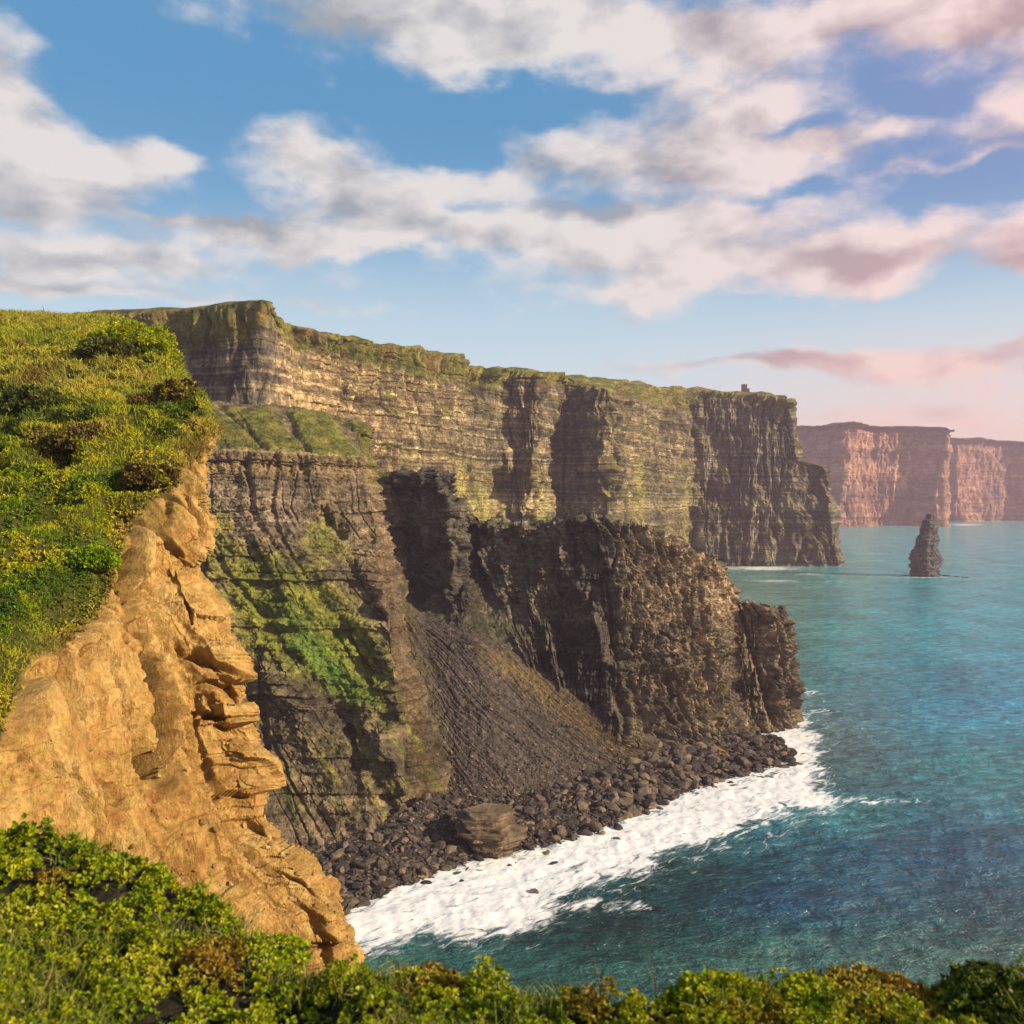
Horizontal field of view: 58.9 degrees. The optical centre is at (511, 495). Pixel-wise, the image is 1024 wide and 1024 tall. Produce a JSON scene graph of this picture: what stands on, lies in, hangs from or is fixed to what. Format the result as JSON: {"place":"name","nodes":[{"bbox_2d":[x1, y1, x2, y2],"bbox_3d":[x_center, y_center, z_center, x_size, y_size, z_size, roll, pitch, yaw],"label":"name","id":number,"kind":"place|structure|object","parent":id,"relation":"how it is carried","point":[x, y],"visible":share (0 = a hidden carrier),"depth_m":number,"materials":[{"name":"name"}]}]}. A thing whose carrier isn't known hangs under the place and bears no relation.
{"place":"outdoors","nodes":[
{"label":"outdoors","id":0,"kind":"place"},
{"bbox_2d":[0,323,365,977],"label":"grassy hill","id":1,"kind":"structure","parent":0,"point":[87,778],"depth_m":53.68,"materials":[{"name":"beige stone"}]},
{"bbox_2d":[0,382,61,411],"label":"shrub","id":2,"kind":"object","parent":1,"relation":"on","point":[13,397],"visible":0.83,"depth_m":84.74,"materials":[{"name":"green plant"}]},
{"bbox_2d":[27,420,115,454],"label":"shrub","id":3,"kind":"object","parent":1,"relation":"on","point":[62,439],"visible":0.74,"depth_m":73.49,"materials":[{"name":"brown plant"}]},
{"bbox_2d":[65,543,122,570],"bbox_3d":[-26.922,3.875,57.900,3.869,1.850,3.450,0,0,0],"label":"shrub","id":4,"kind":"object","parent":1,"relation":"on","point":[92,555],"visible":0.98,"depth_m":57.08,"materials":[{"name":"green plant"}]},
{"bbox_2d":[71,335,141,357],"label":"shrub","id":5,"kind":"object","parent":1,"relation":"on","point":[100,345],"visible":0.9,"depth_m":112.71,"materials":[{"name":"green plant"}]},
{"bbox_2d":[0,309,217,731],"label":"hillside ground cover","id":6,"kind":"object","parent":1,"relation":"on","point":[9,588],"visible":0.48,"depth_m":61.00,"materials":[{"name":"green plant"}]},
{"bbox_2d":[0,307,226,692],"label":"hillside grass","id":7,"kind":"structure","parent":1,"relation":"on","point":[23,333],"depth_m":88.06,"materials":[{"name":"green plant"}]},
{"bbox_2d":[70,318,184,360],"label":"shrub","id":8,"kind":"object","parent":1,"relation":"on","point":[155,339],"visible":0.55,"depth_m":116.70,"materials":[{"name":"green plant"}]},
{"bbox_2d":[123,391,157,407],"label":"shrub","id":9,"kind":"object","parent":1,"relation":"on","point":[139,399],"visible":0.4,"depth_m":92.86,"materials":[{"name":"brown plant"}]},
{"bbox_2d":[118,457,182,487],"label":"shrub","id":10,"kind":"object","parent":1,"relation":"on","point":[148,473],"visible":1,"depth_m":67.38,"materials":[{"name":"brown plant"}]},
{"bbox_2d":[150,376,210,406],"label":"shrub","id":11,"kind":"object","parent":1,"relation":"on","point":[175,391],"visible":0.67,"depth_m":92.94,"materials":[{"name":"green plant"}]},
{"bbox_2d":[10,593,365,966],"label":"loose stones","id":12,"kind":"object","parent":1,"relation":"on","point":[216,830],"visible":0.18,"depth_m":52.50,"materials":[{"name":"brown stone"}]},
{"bbox_2d":[62,300,844,565],"bbox_3d":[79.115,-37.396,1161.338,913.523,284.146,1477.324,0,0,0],"label":"layered cliff","id":13,"kind":"structure","parent":0,"point":[731,478],"depth_m":897.64,"materials":[{"name":"grey stone"}]},
{"bbox_2d":[741,384,749,391],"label":"stone tower","id":14,"kind":"structure","parent":13,"relation":"on","point":[744,388],"depth_m":1360.73,"materials":[{"name":"grey stone"}]},
{"bbox_2d":[0,839,961,1023],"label":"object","id":15,"kind":"structure","parent":0,"point":[171,1005],"depth_m":4.39,"materials":[{"name":"green plant"}]},
{"bbox_2d":[234,932,312,983],"bbox_3d":[-1.332,2.530,4.905,0.496,0.209,0.527,0,0,0],"label":"shrub","id":16,"kind":"object","parent":15,"relation":"on","point":[290,946],"visible":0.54,"depth_m":4.92,"materials":[{"name":"green plant"}]},
{"bbox_2d":[374,961,471,1006],"bbox_3d":[-0.443,2.396,4.347,0.456,0.209,0.465,0,0,40],"label":"shrub","id":17,"kind":"object","parent":15,"relation":"on","point":[447,979],"visible":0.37,"depth_m":4.36,"materials":[{"name":"green plant"}]},
{"bbox_2d":[0,824,1023,1023],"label":"foreground grass","id":18,"kind":"structure","parent":15,"relation":"on","point":[48,975],"depth_m":4.29,"materials":[{"name":"green plant"}]},
{"bbox_2d":[0,812,1023,1023],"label":"leafy heath","id":19,"kind":"object","parent":15,"relation":"on","point":[20,859],"visible":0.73,"depth_m":4.27,"materials":[{"name":"green plant"}]},
{"bbox_2d":[642,942,656,1004],"bbox_3d":[0.622,2.160,4.100,0.072,0.300,0.010,0,0,0],"label":"dry stem","id":20,"kind":"object","parent":15,"relation":"on","point":[653,975],"visible":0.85,"depth_m":4.10,"materials":[{"name":"plant"}]},
{"bbox_2d":[669,968,765,1019],"bbox_3d":[0.916,2.280,4.097,0.426,0.231,0.432,0,0,0],"label":"shrub","id":21,"kind":"object","parent":15,"relation":"on","point":[699,978],"visible":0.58,"depth_m":4.07,"materials":[{"name":"green plant"}]},
{"bbox_2d":[765,968,860,1023],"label":"shrub","id":22,"kind":"object","parent":15,"relation":"on","point":[814,995],"visible":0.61,"depth_m":4.13,"materials":[{"name":"leaf"},{"name":"wood"}]},
{"bbox_2d":[816,962,951,1023],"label":"shrub","id":23,"kind":"object","parent":15,"relation":"on","point":[864,978],"visible":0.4,"depth_m":4.24,"materials":[{"name":"leaf"},{"name":"wood"}]},
{"bbox_2d":[931,957,1023,1023],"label":"shrub","id":24,"kind":"object","parent":15,"relation":"on","point":[979,978],"visible":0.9,"depth_m":4.08,"materials":[{"name":"leaf"},{"name":"wood"}]},
{"bbox_2d":[199,400,805,846],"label":"promontory","id":25,"kind":"structure","parent":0,"point":[333,548],"depth_m":347.70,"materials":[{"name":"stone"}]},
{"bbox_2d":[0,0,1023,441],"label":"sky","id":26,"kind":"structure","parent":0,"point":[819,204],"materials":[{"name":"blue"}]},
{"bbox_2d":[402,599,664,803],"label":"scree slope","id":27,"kind":"structure","parent":0,"point":[485,658],"depth_m":312.13,"materials":[{"name":"grey gravel"}]},
{"bbox_2d":[303,652,793,911],"bbox_3d":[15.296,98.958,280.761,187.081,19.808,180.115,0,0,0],"label":"stony beach","id":28,"kind":"structure","parent":0,"point":[428,852],"depth_m":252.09,"materials":[{"name":"grey stone"}]},
{"bbox_2d":[323,862,332,870],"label":"boulder","id":29,"kind":"object","parent":28,"relation":"on","point":[327,866],"visible":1,"depth_m":234.66,"materials":[{"name":"stone"}]},
{"bbox_2d":[330,851,342,859],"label":"boulder","id":30,"kind":"object","parent":28,"relation":"on","point":[334,856],"visible":0.99,"depth_m":239.36,"materials":[{"name":"stone"}]},
{"bbox_2d":[335,861,349,871],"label":"boulder","id":31,"kind":"object","parent":28,"relation":"on","point":[345,864],"visible":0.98,"depth_m":235.00,"materials":[{"name":"stone"}]},
{"bbox_2d":[344,846,358,851],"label":"boulder","id":32,"kind":"object","parent":28,"relation":"on","point":[351,848],"visible":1,"depth_m":241.92,"materials":[{"name":"stone"}]},
{"bbox_2d":[351,882,362,888],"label":"boulder","id":33,"kind":"object","parent":28,"relation":"on","point":[356,885],"visible":0.99,"depth_m":226.02,"materials":[{"name":"stone"}]},
{"bbox_2d":[353,861,364,868],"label":"boulder","id":34,"kind":"object","parent":28,"relation":"on","point":[359,864],"visible":1,"depth_m":235.79,"materials":[{"name":"stone"}]},
{"bbox_2d":[357,900,370,906],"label":"boulder","id":35,"kind":"object","parent":28,"relation":"on","point":[365,903],"visible":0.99,"depth_m":220.65,"materials":[{"name":"stone"}]},
{"bbox_2d":[362,832,372,839],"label":"boulder","id":36,"kind":"object","parent":28,"relation":"on","point":[367,836],"visible":1,"depth_m":247.10,"materials":[{"name":"stone"}]},
{"bbox_2d":[362,858,375,869],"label":"boulder","id":37,"kind":"object","parent":28,"relation":"on","point":[369,863],"visible":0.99,"depth_m":237.16,"materials":[{"name":"stone"}]},
{"bbox_2d":[373,831,383,842],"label":"boulder","id":38,"kind":"object","parent":28,"relation":"on","point":[377,836],"visible":1,"depth_m":247.13,"materials":[{"name":"stone"}]},
{"bbox_2d":[372,883,384,896],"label":"boulder","id":39,"kind":"object","parent":28,"relation":"on","point":[378,888],"visible":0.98,"depth_m":226.47,"materials":[{"name":"stone"}]},
{"bbox_2d":[376,860,386,870],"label":"boulder","id":40,"kind":"object","parent":28,"relation":"on","point":[381,865],"visible":1,"depth_m":235.66,"materials":[{"name":"stone"}]},
{"bbox_2d":[382,879,396,887],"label":"boulder","id":41,"kind":"object","parent":28,"relation":"on","point":[389,883],"visible":0.89,"depth_m":229.84,"materials":[{"name":"stone"}]},
{"bbox_2d":[397,867,405,875],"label":"boulder","id":42,"kind":"object","parent":28,"relation":"on","point":[401,871],"visible":1,"depth_m":234.89,"materials":[{"name":"stone"}]},
{"bbox_2d":[397,837,408,844],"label":"boulder","id":43,"kind":"object","parent":28,"relation":"on","point":[403,840],"visible":1,"depth_m":246.54,"materials":[{"name":"stone"}]},
{"bbox_2d":[401,871,411,881],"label":"boulder","id":44,"kind":"object","parent":28,"relation":"on","point":[406,876],"visible":1,"depth_m":233.59,"materials":[{"name":"stone"}]},
{"bbox_2d":[407,835,418,842],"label":"boulder","id":45,"kind":"object","parent":28,"relation":"on","point":[413,838],"visible":1,"depth_m":248.98,"materials":[{"name":"stone"}]},
{"bbox_2d":[420,866,428,877],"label":"boulder","id":46,"kind":"object","parent":28,"relation":"on","point":[424,871],"visible":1,"depth_m":236.97,"materials":[{"name":"stone"}]},
{"bbox_2d":[420,793,430,801],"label":"boulder","id":47,"kind":"object","parent":28,"relation":"on","point":[425,797],"visible":1,"depth_m":268.29,"materials":[{"name":"stone"}]},
{"bbox_2d":[422,812,433,818],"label":"boulder","id":48,"kind":"object","parent":28,"relation":"on","point":[430,815],"visible":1,"depth_m":261.42,"materials":[{"name":"stone"}]},
{"bbox_2d":[431,830,444,836],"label":"boulder","id":49,"kind":"object","parent":28,"relation":"on","point":[440,833],"visible":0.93,"depth_m":254.89,"materials":[{"name":"stone"}]},
{"bbox_2d":[433,840,445,850],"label":"boulder","id":50,"kind":"object","parent":28,"relation":"on","point":[440,845],"visible":1,"depth_m":247.87,"materials":[{"name":"stone"}]},
{"bbox_2d":[439,864,451,870],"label":"boulder","id":51,"kind":"object","parent":28,"relation":"on","point":[445,867],"visible":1,"depth_m":240.86,"materials":[{"name":"stone"}]},
{"bbox_2d":[444,845,456,853],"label":"boulder","id":52,"kind":"object","parent":28,"relation":"on","point":[449,849],"visible":1,"depth_m":247.87,"materials":[{"name":"stone"}]},
{"bbox_2d":[473,854,483,860],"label":"boulder","id":53,"kind":"object","parent":28,"relation":"on","point":[476,857],"visible":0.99,"depth_m":247.28,"materials":[{"name":"stone"}]},
{"bbox_2d":[455,803,527,859],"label":"layered rock","id":54,"kind":"object","parent":28,"relation":"on","point":[492,830],"visible":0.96,"depth_m":249.25,"materials":[{"name":"stone"}]},
{"bbox_2d":[521,844,534,850],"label":"boulder","id":55,"kind":"object","parent":28,"relation":"on","point":[528,847],"visible":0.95,"depth_m":254.84,"materials":[{"name":"stone"}]},
{"bbox_2d":[522,806,534,815],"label":"boulder","id":56,"kind":"object","parent":28,"relation":"on","point":[528,810],"visible":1,"depth_m":272.92,"materials":[{"name":"stone"}]},
{"bbox_2d":[534,794,544,801],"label":"boulder","id":57,"kind":"object","parent":28,"relation":"on","point":[540,798],"visible":0.93,"depth_m":282.53,"materials":[{"name":"stone"}]},
{"bbox_2d":[536,818,546,828],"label":"boulder","id":58,"kind":"object","parent":28,"relation":"on","point":[541,823],"visible":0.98,"depth_m":266.75,"materials":[{"name":"stone"}]},
{"bbox_2d":[536,801,548,811],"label":"boulder","id":59,"kind":"object","parent":28,"relation":"on","point":[546,805],"visible":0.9,"depth_m":278.62,"materials":[{"name":"stone"}]},
{"bbox_2d":[548,800,556,809],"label":"boulder","id":60,"kind":"object","parent":28,"relation":"on","point":[552,804],"visible":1,"depth_m":279.24,"materials":[{"name":"stone"}]},
{"bbox_2d":[548,819,556,828],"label":"boulder","id":61,"kind":"object","parent":28,"relation":"on","point":[552,823],"visible":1,"depth_m":267.43,"materials":[{"name":"stone"}]},
{"bbox_2d":[548,835,560,841],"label":"boulder","id":62,"kind":"object","parent":28,"relation":"on","point":[554,838],"visible":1,"depth_m":260.36,"materials":[{"name":"stone"}]},
{"bbox_2d":[556,827,566,836],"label":"boulder","id":63,"kind":"object","parent":28,"relation":"on","point":[562,831],"visible":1,"depth_m":263.86,"materials":[{"name":"stone"}]},
{"bbox_2d":[566,818,579,826],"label":"boulder","id":64,"kind":"object","parent":28,"relation":"on","point":[574,822],"visible":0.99,"depth_m":270.31,"materials":[{"name":"stone"}]},
{"bbox_2d":[575,784,585,792],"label":"boulder","id":65,"kind":"object","parent":28,"relation":"on","point":[579,787],"visible":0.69,"depth_m":291.09,"materials":[{"name":"stone"}]},
{"bbox_2d":[574,801,587,809],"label":"boulder","id":66,"kind":"object","parent":28,"relation":"on","point":[581,805],"visible":1,"depth_m":280.41,"materials":[{"name":"stone"}]},
{"bbox_2d":[578,829,592,835],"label":"boulder","id":67,"kind":"object","parent":28,"relation":"on","point":[584,832],"visible":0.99,"depth_m":265.36,"materials":[{"name":"stone"}]},
{"bbox_2d":[584,823,599,831],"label":"boulder","id":68,"kind":"object","parent":28,"relation":"on","point":[593,827],"visible":0.94,"depth_m":267.89,"materials":[{"name":"stone"}]},
{"bbox_2d":[587,778,599,784],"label":"boulder","id":69,"kind":"object","parent":28,"relation":"on","point":[592,781],"visible":0.86,"depth_m":297.00,"materials":[{"name":"stone"}]},
{"bbox_2d":[592,801,604,806],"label":"boulder","id":70,"kind":"object","parent":28,"relation":"on","point":[598,804],"visible":0.88,"depth_m":281.88,"materials":[{"name":"stone"}]},
{"bbox_2d":[595,806,605,813],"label":"boulder","id":71,"kind":"object","parent":28,"relation":"on","point":[600,809],"visible":0.98,"depth_m":279.81,"materials":[{"name":"stone"}]},
{"bbox_2d":[599,771,611,781],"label":"boulder","id":72,"kind":"object","parent":28,"relation":"on","point":[604,774],"visible":0.66,"depth_m":302.99,"materials":[{"name":"stone"}]},
{"bbox_2d":[601,779,609,787],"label":"boulder","id":73,"kind":"object","parent":28,"relation":"on","point":[605,782],"visible":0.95,"depth_m":296.58,"materials":[{"name":"stone"}]},
{"bbox_2d":[603,765,615,772],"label":"boulder","id":74,"kind":"object","parent":28,"relation":"on","point":[609,768],"visible":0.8,"depth_m":307.89,"materials":[{"name":"stone"}]},
{"bbox_2d":[606,802,619,811],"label":"boulder","id":75,"kind":"object","parent":28,"relation":"on","point":[612,806],"visible":0.98,"depth_m":282.77,"materials":[{"name":"stone"}]},
{"bbox_2d":[608,790,618,801],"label":"boulder","id":76,"kind":"object","parent":28,"relation":"on","point":[613,797],"visible":0.93,"depth_m":287.72,"materials":[{"name":"stone"}]},
{"bbox_2d":[618,792,632,796],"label":"boulder","id":77,"kind":"object","parent":28,"relation":"on","point":[624,794],"visible":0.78,"depth_m":291.51,"materials":[{"name":"stone"}]},
{"bbox_2d":[619,774,632,780],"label":"boulder","id":78,"kind":"object","parent":28,"relation":"on","point":[627,777],"visible":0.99,"depth_m":304.36,"materials":[{"name":"stone"}]},
{"bbox_2d":[621,784,630,793],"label":"boulder","id":79,"kind":"object","parent":28,"relation":"on","point":[625,788],"visible":0.77,"depth_m":296.52,"materials":[{"name":"stone"}]},
{"bbox_2d":[622,797,632,805],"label":"boulder","id":80,"kind":"object","parent":28,"relation":"on","point":[628,801],"visible":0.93,"depth_m":287.98,"materials":[{"name":"stone"}]},
{"bbox_2d":[625,757,638,763],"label":"boulder","id":81,"kind":"object","parent":28,"relation":"on","point":[630,760],"visible":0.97,"depth_m":318.41,"materials":[{"name":"stone"}]},
{"bbox_2d":[626,805,641,816],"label":"boulder","id":82,"kind":"object","parent":28,"relation":"on","point":[633,810],"visible":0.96,"depth_m":282.56,"materials":[{"name":"stone"}]},
{"bbox_2d":[633,794,645,801],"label":"boulder","id":83,"kind":"object","parent":28,"relation":"on","point":[638,797],"visible":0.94,"depth_m":291.26,"materials":[{"name":"stone"}]},
{"bbox_2d":[639,772,649,780],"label":"boulder","id":84,"kind":"object","parent":28,"relation":"on","point":[644,776],"visible":0.89,"depth_m":305.96,"materials":[{"name":"stone"}]},
{"bbox_2d":[638,786,651,796],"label":"boulder","id":85,"kind":"object","parent":28,"relation":"on","point":[644,791],"visible":0.96,"depth_m":296.10,"materials":[{"name":"stone"}]},
{"bbox_2d":[641,799,651,808],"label":"boulder","id":86,"kind":"object","parent":28,"relation":"on","point":[646,803],"visible":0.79,"depth_m":288.45,"materials":[{"name":"stone"}]},
{"bbox_2d":[656,800,668,804],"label":"boulder","id":87,"kind":"object","parent":28,"relation":"on","point":[661,802],"visible":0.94,"depth_m":292.14,"materials":[{"name":"stone"}]},
{"bbox_2d":[659,760,673,767],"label":"boulder","id":88,"kind":"object","parent":28,"relation":"on","point":[668,763],"visible":0.91,"depth_m":317.95,"materials":[{"name":"stone"}]},
{"bbox_2d":[663,769,674,778],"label":"boulder","id":89,"kind":"object","parent":28,"relation":"on","point":[668,774],"visible":0.99,"depth_m":311.67,"materials":[{"name":"stone"}]},
{"bbox_2d":[672,749,683,757],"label":"boulder","id":90,"kind":"object","parent":28,"relation":"on","point":[677,753],"visible":0.83,"depth_m":330.54,"materials":[{"name":"stone"}]},
{"bbox_2d":[673,770,684,778],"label":"boulder","id":91,"kind":"object","parent":28,"relation":"on","point":[680,774],"visible":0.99,"depth_m":313.17,"materials":[{"name":"stone"}]},
{"bbox_2d":[677,782,688,789],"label":"boulder","id":92,"kind":"object","parent":28,"relation":"on","point":[684,785],"visible":1,"depth_m":306.36,"materials":[{"name":"stone"}]},
{"bbox_2d":[689,761,700,769],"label":"boulder","id":93,"kind":"object","parent":28,"relation":"on","point":[695,765],"visible":0.84,"depth_m":323.31,"materials":[{"name":"stone"}]},
{"bbox_2d":[688,774,701,782],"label":"boulder","id":94,"kind":"object","parent":28,"relation":"on","point":[698,778],"visible":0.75,"depth_m":313.37,"materials":[{"name":"stone"}]},
{"bbox_2d":[715,745,729,756],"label":"boulder","id":95,"kind":"object","parent":28,"relation":"on","point":[720,751],"visible":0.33,"depth_m":339.34,"materials":[{"name":"stone"}]},
{"bbox_2d":[733,768,744,776],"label":"boulder","id":96,"kind":"object","parent":28,"relation":"on","point":[738,773],"visible":1,"depth_m":321.70,"materials":[{"name":"stone"}]},
{"bbox_2d":[739,730,753,737],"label":"boulder","id":97,"kind":"object","parent":28,"relation":"on","point":[746,734],"visible":0.96,"depth_m":365.22,"materials":[{"name":"stone"}]},
{"bbox_2d":[762,757,772,764],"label":"boulder","id":98,"kind":"object","parent":28,"relation":"on","point":[767,760],"visible":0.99,"depth_m":334.91,"materials":[{"name":"stone"}]},
{"bbox_2d":[785,755,795,762],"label":"boulder","id":99,"kind":"object","parent":28,"relation":"on","point":[788,759],"visible":0.78,"depth_m":338.90,"materials":[{"name":"stone"}]},
{"bbox_2d":[788,748,796,756],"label":"boulder","id":100,"kind":"object","parent":28,"relation":"on","point":[793,752],"visible":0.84,"depth_m":344.99,"materials":[{"name":"stone"}]},
{"bbox_2d":[345,521,1023,1006],"bbox_3d":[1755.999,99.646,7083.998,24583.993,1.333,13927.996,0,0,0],"label":"sea","id":101,"kind":"structure","parent":0,"point":[881,827],"depth_m":260.13,"materials":[{"name":"liquid"}]},
{"bbox_2d":[908,514,943,576],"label":"sea stack","id":102,"kind":"object","parent":101,"relation":"in","point":[926,559],"visible":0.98,"depth_m":1118.16,"materials":[{"name":"grey stone"}]},
{"bbox_2d":[796,421,954,526],"bbox_3d":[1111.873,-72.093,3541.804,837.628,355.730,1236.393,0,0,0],"label":"headland","id":103,"kind":"structure","parent":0,"point":[889,476],"depth_m":3045.80,"materials":[{"name":"stone"}]},
{"bbox_2d":[948,437,1023,521],"bbox_3d":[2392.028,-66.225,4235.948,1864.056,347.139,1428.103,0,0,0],"label":"farther headland","id":104,"kind":"structure","parent":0,"point":[986,479],"depth_m":3649.83,"materials":[{"name":"brown stone"}]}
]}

